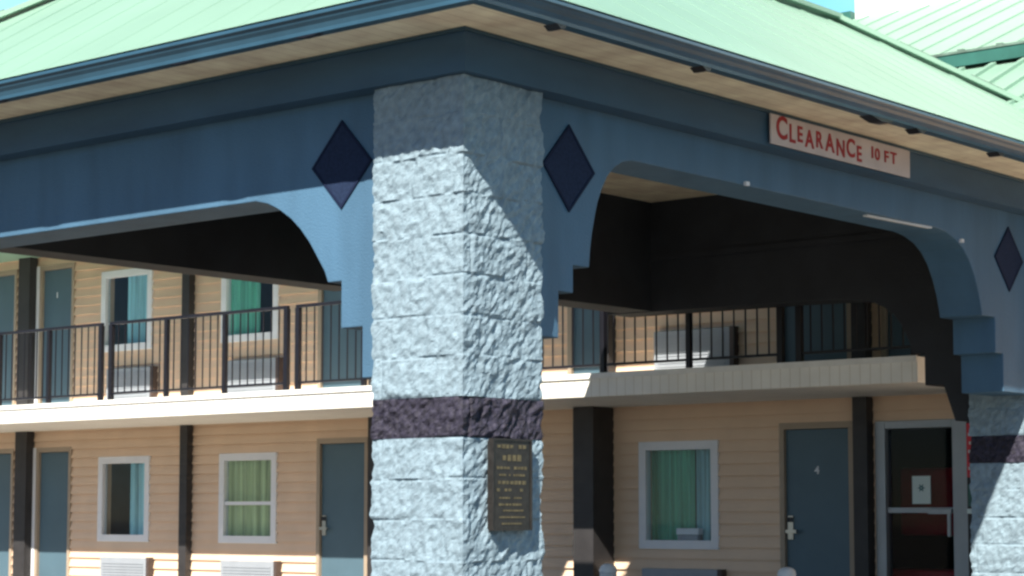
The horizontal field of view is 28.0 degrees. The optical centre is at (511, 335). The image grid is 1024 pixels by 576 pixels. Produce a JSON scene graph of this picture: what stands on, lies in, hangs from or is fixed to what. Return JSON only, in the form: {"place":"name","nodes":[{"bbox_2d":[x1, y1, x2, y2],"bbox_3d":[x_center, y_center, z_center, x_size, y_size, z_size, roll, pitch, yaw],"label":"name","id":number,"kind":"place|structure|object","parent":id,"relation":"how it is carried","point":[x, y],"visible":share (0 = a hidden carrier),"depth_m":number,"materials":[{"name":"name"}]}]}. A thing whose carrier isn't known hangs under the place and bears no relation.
{"place":"outdoors","nodes":[
{"label":"outdoors","id":0,"kind":"place"},
{"bbox_2d":[0,0,854,12],"bbox_3d":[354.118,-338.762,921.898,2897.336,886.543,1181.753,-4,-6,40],"label":"sky","id":1,"kind":"structure","parent":0,"point":[840,6],"depth_m":1586.89,"materials":[{"name":"blue"}]},
{"bbox_2d":[0,0,1023,575],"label":"portico","id":2,"kind":"structure","parent":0,"point":[456,202],"depth_m":11.55,"materials":[{"name":"blue paint"}]},
{"bbox_2d":[487,438,531,530],"bbox_3d":[-0.013,0.747,10.301,0.046,0.458,0.306,-4,-6,40],"label":"plaque","id":3,"kind":"object","parent":2,"relation":"attached to","point":[509,488],"visible":1,"depth_m":10.27,"materials":[{"name":"brown metal"}]},
{"bbox_2d":[769,113,909,177],"bbox_3d":[2.083,-1.186,12.903,0.016,0.181,1.680,-4,-6,40],"label":"clearance sign","id":4,"kind":"object","parent":2,"relation":"attached to","point":[813,139],"visible":1,"depth_m":12.84,"materials":[{"name":"metal"}]},
{"label":"parking lot","id":5,"kind":"structure","parent":0,"visible":0},
{"bbox_2d":[599,563,616,575],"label":"bollard","id":6,"kind":"object","parent":5,"relation":"on","point":[608,569],"visible":1,"depth_m":17.79,"materials":[{"name":"grey concrete"}]},
{"bbox_2d":[777,567,796,575],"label":"bollard","id":7,"kind":"object","parent":5,"relation":"on","point":[786,571],"visible":1,"depth_m":16.63,"materials":[{"name":"grey concrete"}]},
{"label":"walkway","id":8,"kind":"structure","parent":0,"visible":0},
{"bbox_2d":[0,252,968,575],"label":"motel building","id":9,"kind":"structure","parent":8,"relation":"on","point":[762,466],"depth_m":20.75,"materials":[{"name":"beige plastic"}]},
{"bbox_2d":[0,449,14,575],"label":"door","id":10,"kind":"structure","parent":9,"relation":"in","point":[7,462],"depth_m":26.47,"materials":[{"name":"blue metal"}]},
{"bbox_2d":[0,269,18,405],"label":"door","id":11,"kind":"structure","parent":9,"relation":"in","point":[8,279],"depth_m":26.68,"materials":[{"name":"blue metal"}]},
{"bbox_2d":[31,447,72,575],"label":"door","id":12,"kind":"structure","parent":9,"relation":"in","point":[52,478],"depth_m":25.87,"materials":[{"name":"blue metal"}]},
{"bbox_2d":[0,323,104,405],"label":"balcony railing","id":13,"kind":"object","parent":9,"relation":"on","point":[101,350],"visible":1,"depth_m":23.56,"materials":[{"name":"black metal"}]},
{"bbox_2d":[34,262,75,403],"bbox_3d":[-5.774,0.039,26.043,0.755,1.891,0.100,-4,-6,40],"label":"door","id":14,"kind":"structure","parent":9,"relation":"in","point":[55,291],"depth_m":26.06,"materials":[{"name":"blue metal"}]},
{"bbox_2d":[97,456,150,541],"bbox_3d":[-4.692,1.977,24.987,0.960,1.054,0.121,-4,-6,40],"label":"window","id":15,"kind":"structure","parent":9,"relation":"in","point":[140,465],"depth_m":24.93,"materials":[{"name":"white plastic"}]},
{"bbox_2d":[100,557,153,575],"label":"air conditioner","id":16,"kind":"object","parent":9,"relation":"attached to","point":[124,566],"visible":1,"depth_m":24.70,"materials":[{"name":"white metal"}]},
{"bbox_2d":[101,268,153,351],"bbox_3d":[-4.692,-0.325,25.186,0.960,1.024,0.121,-4,-6,40],"label":"window","id":17,"kind":"structure","parent":9,"relation":"in","point":[140,282],"depth_m":25.17,"materials":[{"name":"white plastic"}]},
{"bbox_2d":[106,366,157,399],"bbox_3d":[-4.623,0.588,24.933,0.870,0.404,0.092,-4,-6,40],"label":"air conditioner","id":18,"kind":"object","parent":9,"relation":"attached to","point":[135,382],"visible":0.53,"depth_m":24.83,"materials":[{"name":"white metal"}]},
{"bbox_2d":[107,306,290,399],"bbox_3d":[-3.392,0.206,21.994,2.864,0.877,0.048,-4,-6,40],"label":"balcony railing","id":19,"kind":"object","parent":9,"relation":"on","point":[224,387],"visible":1,"depth_m":21.93,"materials":[{"name":"black metal"}]},
{"bbox_2d":[218,452,277,543],"bbox_3d":[-3.003,1.854,23.575,0.960,1.054,0.121,-4,-6,40],"label":"window","id":20,"kind":"structure","parent":9,"relation":"in","point":[247,506],"depth_m":23.63,"materials":[{"name":"white plastic"}]},
{"bbox_2d":[221,278,279,342],"bbox_3d":[-3.003,-0.447,23.774,0.960,1.024,0.121,-4,-6,40],"label":"window","id":21,"kind":"structure","parent":9,"relation":"in","point":[235,294],"depth_m":23.88,"materials":[{"name":"white plastic"}]},
{"bbox_2d":[220,560,281,575],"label":"air conditioner","id":22,"kind":"object","parent":9,"relation":"attached to","point":[247,568],"visible":1,"depth_m":23.31,"materials":[{"name":"white metal"}]},
{"bbox_2d":[228,357,282,392],"bbox_3d":[-2.956,0.467,23.540,0.880,0.404,0.092,-4,-6,40],"label":"air conditioner","id":23,"kind":"object","parent":9,"relation":"attached to","point":[274,371],"visible":0.69,"depth_m":23.46,"materials":[{"name":"white metal"}]},
{"bbox_2d":[294,301,370,389],"bbox_3d":[-1.109,0.041,20.086,2.864,0.877,0.048,-4,-6,40],"label":"balcony railing","id":24,"kind":"object","parent":9,"relation":"on","point":[298,381],"visible":0.34,"depth_m":20.82,"materials":[{"name":"black metal"}]},
{"bbox_2d":[316,437,367,575],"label":"door","id":25,"kind":"structure","parent":9,"relation":"in","point":[342,469],"depth_m":22.59,"materials":[{"name":"metal"}]},
{"bbox_2d":[317,290,367,387],"bbox_3d":[-1.844,-0.245,22.766,0.785,1.891,0.092,-4,-6,40],"label":"door","id":26,"kind":"structure","parent":9,"relation":"in","point":[323,295],"depth_m":22.83,"materials":[{"name":"metal"}]},
{"bbox_2d":[567,307,599,374],"bbox_3d":[0.763,-0.434,20.587,0.460,1.891,0.092,-4,-6,40],"label":"door","id":27,"kind":"structure","parent":9,"relation":"in","point":[577,312],"depth_m":20.58,"materials":[{"name":"metal"}]},
{"bbox_2d":[542,306,784,372],"bbox_3d":[1.182,-0.125,18.172,2.864,0.877,0.048,-4,-6,40],"label":"balcony railing","id":28,"kind":"object","parent":9,"relation":"on","point":[780,335],"visible":0.54,"depth_m":17.94,"materials":[{"name":"black metal"}]},
{"bbox_2d":[638,440,719,549],"bbox_3d":[1.616,1.525,19.779,1.035,1.054,0.216,-4,-6,40],"label":"window","id":29,"kind":"structure","parent":9,"relation":"in","point":[673,462],"depth_m":19.85,"materials":[{"name":"white plastic"}]},
{"bbox_2d":[642,568,726,575],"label":"air conditioner","id":30,"kind":"object","parent":9,"relation":"attached to","point":[676,572],"visible":1,"depth_m":19.49,"materials":[{"name":"grey metal"}]},
{"bbox_2d":[676,528,702,539],"bbox_3d":[1.703,1.902,19.667,0.260,0.113,0.080,-4,-6,40],"label":"white box","id":31,"kind":"object","parent":9,"relation":"in","point":[689,533],"visible":1,"depth_m":19.62,"materials":[{"name":"plastic"}]},
{"bbox_2d":[654,326,738,369],"bbox_3d":[1.752,0.136,19.606,0.930,0.404,0.092,-4,-6,40],"label":"air conditioner","id":32,"kind":"object","parent":9,"relation":"attached to","point":[705,343],"visible":0.57,"depth_m":19.52,"materials":[{"name":"white metal"}]},
{"bbox_2d":[779,421,854,575],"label":"door","id":33,"kind":"structure","parent":9,"relation":"in","point":[816,460],"depth_m":18.71,"materials":[{"name":"metal"}]},
{"bbox_2d":[785,303,850,361],"bbox_3d":[2.797,-0.581,18.888,0.780,1.891,0.092,-4,-6,40],"label":"door","id":34,"kind":"structure","parent":9,"relation":"in","point":[826,308],"depth_m":18.80,"materials":[{"name":"metal"}]},
{"bbox_2d":[795,303,919,361],"bbox_3d":[2.814,-0.243,16.809,1.134,0.877,0.048,-4,-6,40],"label":"balcony railing","id":35,"kind":"object","parent":9,"relation":"on","point":[799,335],"visible":0.47,"depth_m":16.93,"materials":[{"name":"black metal"}]},
{"bbox_2d":[881,306,924,356],"bbox_3d":[3.644,-0.642,18.181,0.820,1.891,0.092,-4,-6,40],"label":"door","id":36,"kind":"structure","parent":9,"relation":"in","point":[885,314],"depth_m":18.32,"materials":[{"name":"metal"}]},
{"bbox_2d":[875,419,968,575],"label":"glass door","id":37,"kind":"structure","parent":9,"relation":"in","point":[884,509],"depth_m":18.02,"materials":[{"name":"metal"}]},
{"bbox_2d":[912,476,930,503],"bbox_3d":[3.598,1.355,18.034,0.180,0.245,0.008,-4,-6,40],"label":"paper notice","id":38,"kind":"object","parent":37,"relation":"attached to","point":[921,489],"visible":1,"depth_m":18.03,"materials":[{"name":"white paper"}]},
{"bbox_2d":[893,467,953,575],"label":"vending machine","id":39,"kind":"object","parent":9,"relation":"in","point":[926,524],"visible":0.41,"depth_m":18.77,"materials":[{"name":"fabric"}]},
{"bbox_2d":[841,0,1023,126],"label":"office wing","id":40,"kind":"structure","parent":9,"relation":"on","point":[983,39],"depth_m":19.97,"materials":[{"name":"green metal"}]},
{"bbox_2d":[966,422,972,575],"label":"vending machine","id":41,"kind":"object","parent":8,"relation":"on","point":[968,447],"visible":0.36,"depth_m":16.96,"materials":[{"name":"metal"}]}
]}

